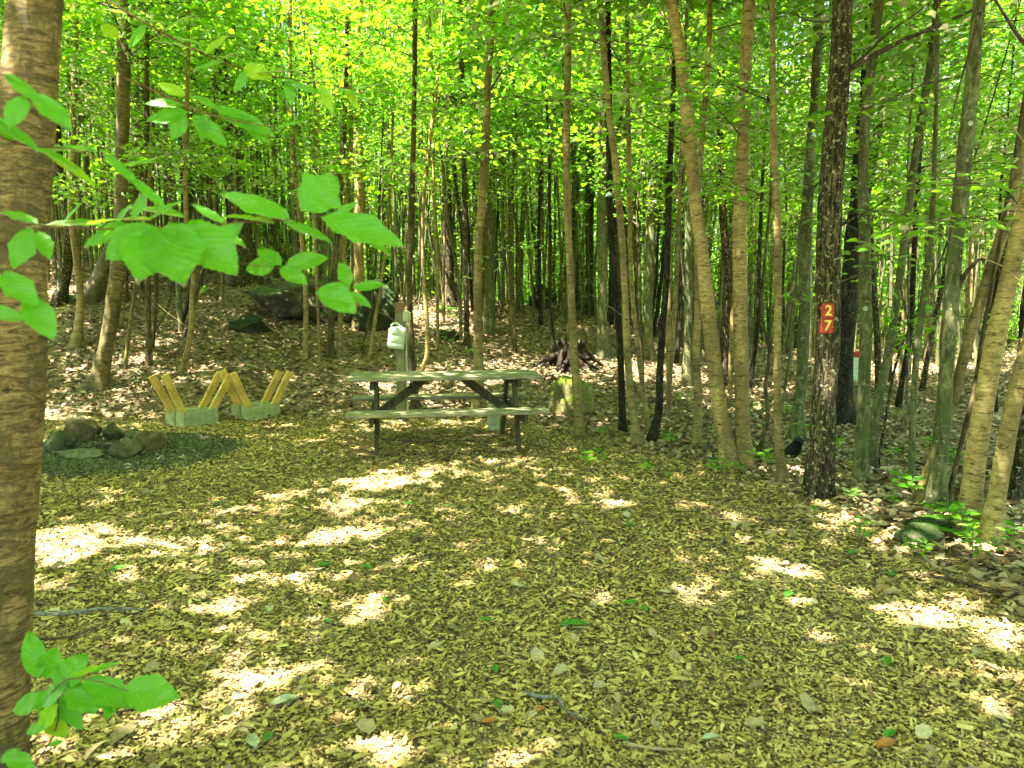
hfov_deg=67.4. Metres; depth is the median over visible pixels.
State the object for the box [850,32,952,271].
slim tree
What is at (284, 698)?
fallen leaf
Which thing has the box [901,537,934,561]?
seedling
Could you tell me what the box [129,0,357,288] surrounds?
tree
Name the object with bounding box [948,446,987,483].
seedling
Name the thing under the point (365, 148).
slim tree
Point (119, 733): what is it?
fallen leaf
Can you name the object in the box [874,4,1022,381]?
slim tree
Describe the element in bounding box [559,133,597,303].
slim tree
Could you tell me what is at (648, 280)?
tree
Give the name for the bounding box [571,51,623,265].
slim tree
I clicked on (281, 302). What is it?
boulder
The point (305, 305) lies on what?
sapling
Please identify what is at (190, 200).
slim tree
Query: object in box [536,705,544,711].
fallen leaf
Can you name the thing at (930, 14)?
sapling
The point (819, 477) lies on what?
oak tree
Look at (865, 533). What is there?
seedling
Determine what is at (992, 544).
seedling
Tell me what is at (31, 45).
birch tree
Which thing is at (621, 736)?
fallen leaf
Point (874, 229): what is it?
slim tree
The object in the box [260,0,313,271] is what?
slim tree
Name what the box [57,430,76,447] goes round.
stone
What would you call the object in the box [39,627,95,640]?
stick
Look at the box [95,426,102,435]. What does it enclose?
stone
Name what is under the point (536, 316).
stick
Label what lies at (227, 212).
slim tree
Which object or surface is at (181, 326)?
slope tree
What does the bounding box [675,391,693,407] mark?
seedling
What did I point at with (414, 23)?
young tree
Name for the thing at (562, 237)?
slim tree
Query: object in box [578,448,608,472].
seedling
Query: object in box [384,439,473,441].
stick
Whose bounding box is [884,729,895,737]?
fallen leaf
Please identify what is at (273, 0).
sky
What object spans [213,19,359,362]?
sapling
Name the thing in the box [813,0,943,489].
young tree
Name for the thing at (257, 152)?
slim tree
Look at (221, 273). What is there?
slim tree
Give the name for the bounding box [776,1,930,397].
slim tree
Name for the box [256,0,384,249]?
slim tree
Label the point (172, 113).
leafy branch
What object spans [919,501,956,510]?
fern
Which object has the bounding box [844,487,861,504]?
seedling
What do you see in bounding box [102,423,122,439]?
stone
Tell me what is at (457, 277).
slim tree
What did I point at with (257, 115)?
slim tree
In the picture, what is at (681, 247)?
slim tree
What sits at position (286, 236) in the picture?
wood
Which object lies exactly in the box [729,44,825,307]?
slim tree
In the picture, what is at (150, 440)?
stone
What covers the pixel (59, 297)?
young tree
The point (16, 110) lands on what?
leafy branch
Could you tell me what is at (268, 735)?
fallen leaf
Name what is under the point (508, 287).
slim tree
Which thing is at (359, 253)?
tree
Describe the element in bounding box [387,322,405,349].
plastic jug
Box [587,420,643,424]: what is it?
stick
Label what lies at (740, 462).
seedling
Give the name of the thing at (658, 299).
slim tree
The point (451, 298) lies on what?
tree
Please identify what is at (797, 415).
tree
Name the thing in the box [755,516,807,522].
stick
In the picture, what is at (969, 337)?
birch tree
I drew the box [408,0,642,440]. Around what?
young tree
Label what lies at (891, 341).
young tree
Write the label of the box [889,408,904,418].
seedling
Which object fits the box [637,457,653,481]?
seedling
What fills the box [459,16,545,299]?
slim tree
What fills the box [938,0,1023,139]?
slim tree
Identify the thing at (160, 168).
slim tree
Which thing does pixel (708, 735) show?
fallen leaf
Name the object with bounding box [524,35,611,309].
slim tree
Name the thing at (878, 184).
slim tree
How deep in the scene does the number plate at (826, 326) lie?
5.70 m
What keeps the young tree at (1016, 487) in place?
on the ground
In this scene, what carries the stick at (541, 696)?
on the wood chips
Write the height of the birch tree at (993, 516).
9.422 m
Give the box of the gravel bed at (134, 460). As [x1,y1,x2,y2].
[41,435,248,476]
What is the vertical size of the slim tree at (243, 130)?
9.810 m
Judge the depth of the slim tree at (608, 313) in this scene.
17.51 m
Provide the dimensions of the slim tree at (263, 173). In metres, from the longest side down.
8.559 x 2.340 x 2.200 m
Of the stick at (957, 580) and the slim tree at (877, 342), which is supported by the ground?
the slim tree at (877, 342)
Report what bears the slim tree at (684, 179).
on the ground
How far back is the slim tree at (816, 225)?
19.60 m
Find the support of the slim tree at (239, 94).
on the ground
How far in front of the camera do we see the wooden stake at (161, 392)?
9.32 m
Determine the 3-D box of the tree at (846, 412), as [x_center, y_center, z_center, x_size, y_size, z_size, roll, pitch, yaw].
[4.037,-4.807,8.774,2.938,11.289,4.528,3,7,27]
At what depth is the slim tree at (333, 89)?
19.59 m
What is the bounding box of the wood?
[0,0,1023,368]
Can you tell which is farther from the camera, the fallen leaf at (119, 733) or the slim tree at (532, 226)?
the slim tree at (532, 226)
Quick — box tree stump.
[536,336,603,369]
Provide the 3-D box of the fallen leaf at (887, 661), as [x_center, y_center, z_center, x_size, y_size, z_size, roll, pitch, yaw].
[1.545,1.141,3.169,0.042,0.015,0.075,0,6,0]
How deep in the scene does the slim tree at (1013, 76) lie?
13.86 m
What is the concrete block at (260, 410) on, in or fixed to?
on the ground
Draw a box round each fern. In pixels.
[431,307,458,309]
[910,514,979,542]
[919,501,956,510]
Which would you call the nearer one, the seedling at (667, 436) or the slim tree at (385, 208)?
the seedling at (667, 436)
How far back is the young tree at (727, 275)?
12.71 m
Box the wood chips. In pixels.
[30,409,1023,767]
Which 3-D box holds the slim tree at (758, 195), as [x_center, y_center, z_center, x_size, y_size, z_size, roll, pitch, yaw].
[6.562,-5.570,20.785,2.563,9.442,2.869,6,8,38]
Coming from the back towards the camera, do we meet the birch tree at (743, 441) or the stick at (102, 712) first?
the birch tree at (743, 441)
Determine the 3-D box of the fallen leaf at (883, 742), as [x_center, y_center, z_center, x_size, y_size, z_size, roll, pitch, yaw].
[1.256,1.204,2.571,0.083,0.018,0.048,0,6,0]
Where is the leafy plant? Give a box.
[0,631,180,767]
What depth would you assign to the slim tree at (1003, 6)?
11.48 m
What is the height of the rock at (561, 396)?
0.616 m
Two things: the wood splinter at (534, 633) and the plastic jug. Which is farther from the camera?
the plastic jug
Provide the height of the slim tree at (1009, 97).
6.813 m
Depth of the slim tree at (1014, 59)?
14.66 m
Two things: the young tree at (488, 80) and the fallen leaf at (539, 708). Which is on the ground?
the young tree at (488, 80)
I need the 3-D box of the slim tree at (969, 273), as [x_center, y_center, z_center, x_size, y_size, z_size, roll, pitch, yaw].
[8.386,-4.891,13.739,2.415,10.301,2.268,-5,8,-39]
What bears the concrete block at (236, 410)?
on the ground
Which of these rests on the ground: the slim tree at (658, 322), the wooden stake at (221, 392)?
the slim tree at (658, 322)
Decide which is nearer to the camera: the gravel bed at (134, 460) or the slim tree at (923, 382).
the gravel bed at (134, 460)
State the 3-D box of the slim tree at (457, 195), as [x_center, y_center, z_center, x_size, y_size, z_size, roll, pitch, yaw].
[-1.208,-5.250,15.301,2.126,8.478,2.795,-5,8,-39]
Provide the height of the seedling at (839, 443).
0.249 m
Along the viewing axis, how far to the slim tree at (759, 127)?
20.46 m
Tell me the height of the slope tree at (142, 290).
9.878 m
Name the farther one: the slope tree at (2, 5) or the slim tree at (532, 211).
the slim tree at (532, 211)
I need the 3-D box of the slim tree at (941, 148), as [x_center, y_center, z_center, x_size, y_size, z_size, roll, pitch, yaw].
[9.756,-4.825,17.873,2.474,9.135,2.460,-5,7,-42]
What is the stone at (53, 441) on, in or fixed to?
on the gravel bed at (134, 460)
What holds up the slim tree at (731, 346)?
on the ground
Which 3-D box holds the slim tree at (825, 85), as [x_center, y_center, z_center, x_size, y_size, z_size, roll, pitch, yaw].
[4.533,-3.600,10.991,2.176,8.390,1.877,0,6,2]
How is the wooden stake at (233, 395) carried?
on the concrete block at (236, 410)
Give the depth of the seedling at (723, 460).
6.51 m
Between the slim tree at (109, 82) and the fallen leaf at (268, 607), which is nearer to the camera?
the fallen leaf at (268, 607)
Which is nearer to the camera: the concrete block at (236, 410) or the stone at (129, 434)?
the stone at (129, 434)
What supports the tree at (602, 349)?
on the ground
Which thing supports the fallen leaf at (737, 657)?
on the wood chips
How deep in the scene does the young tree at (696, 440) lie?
7.89 m
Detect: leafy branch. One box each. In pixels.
[0,73,71,152]
[0,132,166,220]
[0,172,409,288]
[0,271,56,339]
[96,0,383,146]
[238,248,384,313]
[784,156,907,193]
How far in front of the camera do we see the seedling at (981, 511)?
4.91 m
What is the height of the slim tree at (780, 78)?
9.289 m
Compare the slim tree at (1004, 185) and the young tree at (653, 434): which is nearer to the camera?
the young tree at (653, 434)
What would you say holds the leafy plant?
on the ground
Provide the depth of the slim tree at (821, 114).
13.62 m
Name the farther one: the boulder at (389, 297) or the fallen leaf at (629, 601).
the boulder at (389, 297)
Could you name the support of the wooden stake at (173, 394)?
on the concrete block at (195, 417)
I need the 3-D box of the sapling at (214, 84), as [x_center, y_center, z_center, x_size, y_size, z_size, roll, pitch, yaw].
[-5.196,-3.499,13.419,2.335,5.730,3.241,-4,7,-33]
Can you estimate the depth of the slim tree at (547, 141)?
13.23 m
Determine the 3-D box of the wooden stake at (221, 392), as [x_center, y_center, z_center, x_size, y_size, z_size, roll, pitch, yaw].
[-3.706,0.179,9.690,0.038,0.668,0.088,5,-25,40]
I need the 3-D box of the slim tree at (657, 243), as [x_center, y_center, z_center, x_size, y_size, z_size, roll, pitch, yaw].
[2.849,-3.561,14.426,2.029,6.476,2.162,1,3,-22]
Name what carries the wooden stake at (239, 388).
on the concrete block at (260, 410)
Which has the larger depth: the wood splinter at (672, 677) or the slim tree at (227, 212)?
the slim tree at (227, 212)
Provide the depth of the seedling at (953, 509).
4.82 m
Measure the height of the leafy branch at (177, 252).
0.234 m
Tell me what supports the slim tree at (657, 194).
on the ground
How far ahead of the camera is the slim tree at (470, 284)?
16.67 m
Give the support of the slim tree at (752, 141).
on the ground
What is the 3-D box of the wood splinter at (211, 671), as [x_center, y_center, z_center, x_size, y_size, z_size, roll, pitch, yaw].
[-1.207,1.156,3.081,0.074,0.012,0.019,-3,7,-28]
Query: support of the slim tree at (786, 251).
on the ground
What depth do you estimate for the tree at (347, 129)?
23.36 m
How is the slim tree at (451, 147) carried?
on the ground
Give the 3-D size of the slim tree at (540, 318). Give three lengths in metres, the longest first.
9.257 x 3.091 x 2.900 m
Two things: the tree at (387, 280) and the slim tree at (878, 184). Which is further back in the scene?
the tree at (387, 280)
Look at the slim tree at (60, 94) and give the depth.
16.82 m
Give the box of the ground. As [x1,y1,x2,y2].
[30,262,1023,767]
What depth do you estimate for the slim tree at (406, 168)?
22.52 m
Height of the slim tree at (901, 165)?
9.713 m
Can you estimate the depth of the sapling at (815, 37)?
7.28 m
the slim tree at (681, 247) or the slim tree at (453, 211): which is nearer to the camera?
the slim tree at (681, 247)
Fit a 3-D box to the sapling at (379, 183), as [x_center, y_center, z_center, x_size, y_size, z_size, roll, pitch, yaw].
[-2.357,-2.670,13.062,2.758,4.633,2.507,-6,8,-42]
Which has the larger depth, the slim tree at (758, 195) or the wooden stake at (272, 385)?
the slim tree at (758, 195)
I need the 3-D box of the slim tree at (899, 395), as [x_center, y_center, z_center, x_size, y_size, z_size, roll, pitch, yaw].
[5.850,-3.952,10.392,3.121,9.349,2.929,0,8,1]
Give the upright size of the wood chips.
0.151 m
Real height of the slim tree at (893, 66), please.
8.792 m
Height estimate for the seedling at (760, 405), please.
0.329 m
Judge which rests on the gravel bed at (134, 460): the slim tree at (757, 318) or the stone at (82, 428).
the stone at (82, 428)
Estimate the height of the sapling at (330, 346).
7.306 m
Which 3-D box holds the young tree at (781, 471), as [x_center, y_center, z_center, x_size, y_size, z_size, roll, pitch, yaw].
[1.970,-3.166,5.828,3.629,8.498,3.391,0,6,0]
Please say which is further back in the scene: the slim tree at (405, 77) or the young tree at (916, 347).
the slim tree at (405, 77)
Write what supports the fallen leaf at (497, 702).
on the ground
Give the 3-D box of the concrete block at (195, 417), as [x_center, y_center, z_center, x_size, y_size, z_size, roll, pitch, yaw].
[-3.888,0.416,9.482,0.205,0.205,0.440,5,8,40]
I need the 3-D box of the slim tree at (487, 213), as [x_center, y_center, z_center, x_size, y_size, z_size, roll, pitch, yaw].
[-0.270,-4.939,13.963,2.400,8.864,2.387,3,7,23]
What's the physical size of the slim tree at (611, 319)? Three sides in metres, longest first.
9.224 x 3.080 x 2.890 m
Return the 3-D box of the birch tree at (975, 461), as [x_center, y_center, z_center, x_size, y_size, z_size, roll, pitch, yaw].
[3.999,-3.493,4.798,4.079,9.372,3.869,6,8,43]
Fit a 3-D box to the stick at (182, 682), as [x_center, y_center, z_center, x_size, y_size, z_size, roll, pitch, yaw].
[-1.200,1.150,3.119,0.130,0.011,0.320,3,7,27]
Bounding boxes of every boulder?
[246,277,347,324]
[347,278,397,331]
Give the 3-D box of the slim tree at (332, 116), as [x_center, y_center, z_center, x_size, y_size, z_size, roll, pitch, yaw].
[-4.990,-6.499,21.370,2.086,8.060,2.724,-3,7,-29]
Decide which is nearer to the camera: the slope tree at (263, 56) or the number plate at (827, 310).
the number plate at (827, 310)
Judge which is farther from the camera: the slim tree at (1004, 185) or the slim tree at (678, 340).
the slim tree at (1004, 185)
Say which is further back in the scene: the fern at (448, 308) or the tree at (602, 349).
the fern at (448, 308)
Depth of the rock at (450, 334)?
14.20 m
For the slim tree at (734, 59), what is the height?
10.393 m
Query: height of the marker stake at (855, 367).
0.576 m
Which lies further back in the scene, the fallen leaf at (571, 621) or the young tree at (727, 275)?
the young tree at (727, 275)
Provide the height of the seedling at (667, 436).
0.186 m
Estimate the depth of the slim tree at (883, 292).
25.25 m
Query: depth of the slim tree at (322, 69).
22.61 m
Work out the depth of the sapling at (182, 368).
11.21 m
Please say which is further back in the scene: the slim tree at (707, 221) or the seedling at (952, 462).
the slim tree at (707, 221)
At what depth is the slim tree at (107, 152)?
21.94 m
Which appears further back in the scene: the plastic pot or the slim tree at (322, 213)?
the slim tree at (322, 213)
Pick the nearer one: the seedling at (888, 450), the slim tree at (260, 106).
the seedling at (888, 450)
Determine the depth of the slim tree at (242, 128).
17.84 m
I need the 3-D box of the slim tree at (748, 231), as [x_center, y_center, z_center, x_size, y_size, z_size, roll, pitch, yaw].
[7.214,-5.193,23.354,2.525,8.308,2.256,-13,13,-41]
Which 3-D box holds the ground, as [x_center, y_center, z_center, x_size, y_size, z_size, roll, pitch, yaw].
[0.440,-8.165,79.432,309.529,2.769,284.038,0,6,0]
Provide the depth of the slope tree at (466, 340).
13.48 m
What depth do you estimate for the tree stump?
12.81 m
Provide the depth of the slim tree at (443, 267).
15.58 m
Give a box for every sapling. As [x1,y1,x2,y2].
[52,87,234,368]
[54,76,240,350]
[66,39,234,330]
[79,0,278,374]
[150,7,297,336]
[211,0,402,359]
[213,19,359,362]
[248,0,428,354]
[265,0,411,356]
[282,86,468,351]
[292,46,474,356]
[349,0,562,370]
[534,0,808,435]
[605,0,959,455]
[791,0,1023,469]
[850,0,1023,504]
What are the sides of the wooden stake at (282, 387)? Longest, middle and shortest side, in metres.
0.652 x 0.088 x 0.038 m
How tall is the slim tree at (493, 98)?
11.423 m
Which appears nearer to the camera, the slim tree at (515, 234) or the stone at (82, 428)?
the stone at (82, 428)
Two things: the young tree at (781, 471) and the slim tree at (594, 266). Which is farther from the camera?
the slim tree at (594, 266)
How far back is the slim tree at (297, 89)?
20.62 m
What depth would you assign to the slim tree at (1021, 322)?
13.10 m
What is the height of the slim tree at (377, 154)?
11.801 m
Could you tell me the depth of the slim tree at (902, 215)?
21.11 m
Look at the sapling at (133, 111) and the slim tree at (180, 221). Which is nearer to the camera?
the sapling at (133, 111)
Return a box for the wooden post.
[395,302,410,409]
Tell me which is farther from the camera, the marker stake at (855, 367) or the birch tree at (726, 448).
the marker stake at (855, 367)
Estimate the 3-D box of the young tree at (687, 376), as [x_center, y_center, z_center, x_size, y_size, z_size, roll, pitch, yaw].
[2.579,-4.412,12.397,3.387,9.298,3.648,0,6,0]
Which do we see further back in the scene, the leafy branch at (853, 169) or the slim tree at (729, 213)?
the slim tree at (729, 213)
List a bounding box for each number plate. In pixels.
[820,319,833,332]
[821,304,834,318]
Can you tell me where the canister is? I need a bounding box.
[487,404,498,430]
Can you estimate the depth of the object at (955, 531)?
4.87 m
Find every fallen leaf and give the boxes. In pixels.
[108,565,127,571]
[109,722,138,745]
[246,734,259,748]
[262,731,273,741]
[265,604,273,612]
[270,694,298,706]
[315,562,330,566]
[358,564,370,567]
[482,717,497,722]
[492,665,498,672]
[493,699,501,708]
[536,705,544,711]
[560,619,587,625]
[613,734,629,739]
[622,599,638,604]
[701,733,719,739]
[735,655,743,659]
[783,591,792,596]
[876,737,896,748]
[882,656,891,665]
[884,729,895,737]
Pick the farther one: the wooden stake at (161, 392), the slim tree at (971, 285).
the slim tree at (971, 285)
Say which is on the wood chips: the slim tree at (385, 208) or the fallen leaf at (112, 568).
the fallen leaf at (112, 568)
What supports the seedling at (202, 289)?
on the ground
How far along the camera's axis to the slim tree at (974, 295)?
15.98 m
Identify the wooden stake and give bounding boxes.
[148,374,175,414]
[161,374,186,414]
[198,371,220,406]
[208,373,231,408]
[219,369,241,406]
[229,371,251,408]
[261,370,282,401]
[271,370,292,403]
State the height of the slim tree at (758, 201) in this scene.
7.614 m
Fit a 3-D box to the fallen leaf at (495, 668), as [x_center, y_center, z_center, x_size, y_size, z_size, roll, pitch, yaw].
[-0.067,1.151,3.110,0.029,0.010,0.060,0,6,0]
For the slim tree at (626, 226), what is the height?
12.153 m
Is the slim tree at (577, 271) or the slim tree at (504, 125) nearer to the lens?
the slim tree at (504, 125)
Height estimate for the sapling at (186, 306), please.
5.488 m
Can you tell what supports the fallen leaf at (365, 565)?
on the wood chips
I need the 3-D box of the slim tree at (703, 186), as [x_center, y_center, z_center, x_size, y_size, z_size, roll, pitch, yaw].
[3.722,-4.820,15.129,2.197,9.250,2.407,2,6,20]
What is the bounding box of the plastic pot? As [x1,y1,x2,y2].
[784,437,804,456]
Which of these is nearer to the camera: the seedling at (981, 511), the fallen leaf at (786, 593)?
the fallen leaf at (786, 593)
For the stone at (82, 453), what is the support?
on the gravel bed at (134, 460)
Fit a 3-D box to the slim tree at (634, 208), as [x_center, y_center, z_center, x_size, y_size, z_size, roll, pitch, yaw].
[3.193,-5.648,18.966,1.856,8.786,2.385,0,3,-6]
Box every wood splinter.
[201,669,220,675]
[522,632,546,635]
[625,655,635,662]
[670,675,687,679]
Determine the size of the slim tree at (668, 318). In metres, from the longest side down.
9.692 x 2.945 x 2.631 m
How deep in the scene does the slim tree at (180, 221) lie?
17.18 m
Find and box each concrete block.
[165,405,204,426]
[175,407,217,427]
[231,401,267,418]
[241,402,279,420]
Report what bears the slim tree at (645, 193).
on the ground
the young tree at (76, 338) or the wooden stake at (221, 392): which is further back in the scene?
the young tree at (76, 338)
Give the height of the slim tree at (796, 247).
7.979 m
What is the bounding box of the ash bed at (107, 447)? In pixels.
[77,443,113,453]
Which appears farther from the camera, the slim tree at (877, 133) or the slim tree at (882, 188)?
the slim tree at (882, 188)
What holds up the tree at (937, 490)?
on the ground
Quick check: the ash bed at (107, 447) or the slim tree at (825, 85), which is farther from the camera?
the slim tree at (825, 85)
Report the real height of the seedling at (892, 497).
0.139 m
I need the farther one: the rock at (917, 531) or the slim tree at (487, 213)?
the slim tree at (487, 213)
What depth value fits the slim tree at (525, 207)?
22.03 m
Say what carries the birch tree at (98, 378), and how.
on the ground
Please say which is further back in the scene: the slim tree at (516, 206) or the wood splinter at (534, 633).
the slim tree at (516, 206)
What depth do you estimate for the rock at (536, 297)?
19.23 m
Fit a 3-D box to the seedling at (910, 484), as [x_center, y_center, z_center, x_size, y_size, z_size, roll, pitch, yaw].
[2.939,0.778,5.731,0.212,0.259,0.330,-1,6,-5]
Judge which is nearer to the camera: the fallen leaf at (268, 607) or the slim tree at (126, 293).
the fallen leaf at (268, 607)
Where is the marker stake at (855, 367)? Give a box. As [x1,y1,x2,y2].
[853,352,858,381]
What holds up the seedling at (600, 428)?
on the wood chips
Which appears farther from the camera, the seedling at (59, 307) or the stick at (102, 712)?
the seedling at (59, 307)
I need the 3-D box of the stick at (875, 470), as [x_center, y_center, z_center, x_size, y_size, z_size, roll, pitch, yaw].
[3.292,0.758,7.144,0.105,0.087,2.235,1,6,6]
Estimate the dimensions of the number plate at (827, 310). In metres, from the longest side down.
0.110 x 0.095 x 0.016 m
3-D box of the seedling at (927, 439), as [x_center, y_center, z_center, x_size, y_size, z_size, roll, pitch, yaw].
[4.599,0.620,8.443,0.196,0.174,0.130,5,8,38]
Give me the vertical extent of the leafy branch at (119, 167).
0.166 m
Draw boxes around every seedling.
[52,305,67,318]
[199,285,206,299]
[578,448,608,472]
[594,426,609,440]
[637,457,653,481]
[659,432,677,450]
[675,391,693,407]
[705,458,731,477]
[731,460,744,474]
[745,446,775,472]
[749,399,773,422]
[783,405,791,419]
[793,421,809,441]
[836,435,845,448]
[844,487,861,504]
[850,515,872,548]
[882,491,901,508]
[883,446,902,459]
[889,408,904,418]
[889,470,927,500]
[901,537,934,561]
[921,434,932,442]
[933,501,980,539]
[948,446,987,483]
[958,512,983,555]
[960,535,1011,571]
[975,499,985,517]
[996,527,1023,562]
[1005,520,1023,536]
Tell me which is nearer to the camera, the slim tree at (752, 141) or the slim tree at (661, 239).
the slim tree at (752, 141)
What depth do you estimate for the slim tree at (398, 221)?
27.04 m
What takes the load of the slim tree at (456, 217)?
on the ground
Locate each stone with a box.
[43,432,63,450]
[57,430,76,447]
[58,448,104,459]
[63,416,97,440]
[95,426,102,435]
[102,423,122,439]
[108,437,144,457]
[123,428,140,438]
[133,430,164,450]
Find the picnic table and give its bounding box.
[346,369,549,459]
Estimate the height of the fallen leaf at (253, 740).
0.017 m
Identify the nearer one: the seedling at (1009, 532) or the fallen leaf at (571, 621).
the fallen leaf at (571, 621)
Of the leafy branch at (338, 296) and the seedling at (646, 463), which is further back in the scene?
the seedling at (646, 463)
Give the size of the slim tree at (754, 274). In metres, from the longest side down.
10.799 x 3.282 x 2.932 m
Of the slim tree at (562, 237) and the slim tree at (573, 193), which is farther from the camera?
the slim tree at (562, 237)
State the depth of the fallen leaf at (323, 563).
4.37 m
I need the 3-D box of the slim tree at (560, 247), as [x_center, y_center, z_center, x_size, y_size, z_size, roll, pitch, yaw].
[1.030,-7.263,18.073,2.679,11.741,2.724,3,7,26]
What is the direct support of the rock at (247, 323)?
on the ground
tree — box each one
[0,0,63,767]
[0,0,64,87]
[0,0,134,54]
[0,0,134,307]
[0,10,67,134]
[1,0,210,292]
[56,1,207,347]
[59,10,190,302]
[60,0,310,366]
[61,0,274,392]
[61,3,161,195]
[61,44,111,179]
[61,53,111,212]
[62,0,255,331]
[64,0,248,303]
[81,6,175,221]
[81,86,128,188]
[113,3,259,292]
[115,5,242,222]
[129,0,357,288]
[141,1,259,305]
[141,39,179,201]
[166,14,271,219]
[181,1,353,250]
[190,2,278,224]
[202,0,289,190]
[207,9,258,212]
[218,0,311,272]
[218,2,301,256]
[237,47,284,245]
[245,6,283,246]
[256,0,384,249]
[257,0,339,250]
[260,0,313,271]
[268,0,449,329]
[293,0,527,409]
[294,0,351,258]
[294,1,351,175]
[297,2,386,266]
[302,0,378,226]
[313,0,548,347]
[327,5,399,276]
[331,5,407,277]
[338,3,407,285]
[363,1,455,263]
[365,1,513,348]
[366,54,415,278]
[372,2,440,291]
[372,96,417,286]
[373,0,599,408]
[377,2,493,322]
[379,0,740,467]
[382,2,523,317]
[385,0,509,339]
[395,11,511,309]
[397,29,500,191]
[406,0,579,333]
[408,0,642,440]
[410,0,547,221]
[415,7,510,312]
[417,7,470,243]
[423,0,557,316]
[432,24,536,229]
[437,59,478,242]
[446,0,768,431]
[450,0,583,353]
[450,1,553,333]
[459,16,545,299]
[462,0,726,441]
[466,6,596,326]
[467,2,604,352]
[477,3,547,260]
[494,1,560,310]
[496,76,563,260]
[499,128,562,298]
[504,33,584,304]
[505,1,582,312]
[508,3,675,357]
[509,12,595,275]
[510,3,639,341]
[515,8,561,282]
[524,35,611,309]
[526,5,647,316]
[535,126,578,297]
[537,2,630,318]
[544,115,597,229]
[546,0,668,325]
[550,0,752,403]
[550,2,634,321]
[556,28,673,321]
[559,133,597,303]
[560,0,739,360]
[570,0,790,386]
[571,0,734,448]
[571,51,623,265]
[574,1,697,373]
[595,0,926,468]
[597,0,787,418]
[599,0,871,448]
[608,10,663,294]
[612,4,737,292]
[613,10,665,315]
[613,20,711,320]
[613,130,683,215]
[615,0,860,481]
[615,2,769,363]
[616,0,737,342]
[620,15,749,338]
[633,0,809,386]
[633,1,735,376]
[633,120,674,326]
[634,144,684,253]
[639,13,773,369]
[641,69,685,275]
[642,87,728,267]
[651,0,827,394]
[656,13,748,349]
[657,9,754,350]
[675,14,761,244]
[684,0,918,442]
[690,0,876,388]
[693,0,823,350]
[702,46,772,342]
[706,9,797,214]
[706,35,772,311]
[707,0,901,420]
[711,178,764,315]
[712,5,808,341]
[712,145,781,310]
[729,29,800,299]
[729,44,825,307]
[747,70,815,275]
[749,0,998,418]
[750,3,901,260]
[752,0,884,483]
[752,1,895,321]
[755,0,1002,426]
[755,68,826,349]
[761,1,987,309]
[771,0,993,500]
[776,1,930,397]
[784,0,1018,508]
[786,83,849,273]
[807,0,1023,500]
[809,0,992,466]
[809,0,1020,428]
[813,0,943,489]
[815,150,905,348]
[816,0,1012,382]
[816,1,951,363]
[831,0,1023,406]
[843,131,921,343]
[845,10,982,383]
[845,113,1023,506]
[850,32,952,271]
[872,142,920,337]
[873,33,952,351]
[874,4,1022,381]
[874,28,993,348]
[875,134,937,261]
[887,10,984,341]
[891,115,1023,536]
[899,0,1023,391]
[909,0,1023,413]
[910,1,1021,379]
[921,0,1023,335]
[924,0,1023,366]
[925,0,1023,366]
[926,5,1023,346]
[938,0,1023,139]
[939,0,1023,545]
[978,44,1023,117]
[980,1,1020,127]
[981,0,1019,313]
[981,0,1021,170]
[985,18,1023,117]
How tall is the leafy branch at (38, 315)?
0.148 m
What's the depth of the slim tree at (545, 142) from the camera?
17.11 m
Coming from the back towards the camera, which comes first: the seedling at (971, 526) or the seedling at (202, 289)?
the seedling at (202, 289)
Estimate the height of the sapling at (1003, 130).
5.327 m
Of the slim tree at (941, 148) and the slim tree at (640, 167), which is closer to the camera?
the slim tree at (640, 167)
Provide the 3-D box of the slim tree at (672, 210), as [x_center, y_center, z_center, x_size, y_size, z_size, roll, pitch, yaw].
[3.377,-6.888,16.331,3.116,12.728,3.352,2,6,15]
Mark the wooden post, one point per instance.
(402, 317)
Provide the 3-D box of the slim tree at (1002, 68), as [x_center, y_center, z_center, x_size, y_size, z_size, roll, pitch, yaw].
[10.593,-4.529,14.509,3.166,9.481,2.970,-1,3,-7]
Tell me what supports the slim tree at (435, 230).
on the ground
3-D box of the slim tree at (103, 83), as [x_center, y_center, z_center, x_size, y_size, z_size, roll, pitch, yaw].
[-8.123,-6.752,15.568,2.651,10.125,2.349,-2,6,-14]
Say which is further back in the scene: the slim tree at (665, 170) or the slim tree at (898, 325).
the slim tree at (898, 325)
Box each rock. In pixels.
[228,314,271,332]
[433,329,458,340]
[529,285,555,308]
[549,375,593,415]
[893,522,944,547]
[902,517,953,536]
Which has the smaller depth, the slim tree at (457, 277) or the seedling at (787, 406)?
the seedling at (787, 406)
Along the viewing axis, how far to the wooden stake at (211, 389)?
9.82 m
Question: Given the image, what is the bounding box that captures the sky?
[65,0,1023,285]
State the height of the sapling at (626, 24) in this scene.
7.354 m
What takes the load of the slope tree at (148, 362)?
on the ground
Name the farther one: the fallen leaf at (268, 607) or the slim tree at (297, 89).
the slim tree at (297, 89)
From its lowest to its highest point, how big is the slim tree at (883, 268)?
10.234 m
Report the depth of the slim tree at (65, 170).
18.65 m
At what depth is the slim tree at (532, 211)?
21.45 m
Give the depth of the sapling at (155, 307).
12.33 m
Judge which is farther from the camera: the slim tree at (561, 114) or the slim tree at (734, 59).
the slim tree at (561, 114)
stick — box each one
[33,607,146,615]
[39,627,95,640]
[82,702,210,713]
[175,649,235,686]
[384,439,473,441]
[434,698,461,717]
[523,690,583,719]
[530,304,562,320]
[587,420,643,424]
[627,742,687,750]
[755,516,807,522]
[836,448,915,490]
[915,572,1018,594]
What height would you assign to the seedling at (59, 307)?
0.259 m
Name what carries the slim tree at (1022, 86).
on the ground
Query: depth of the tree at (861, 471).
6.26 m

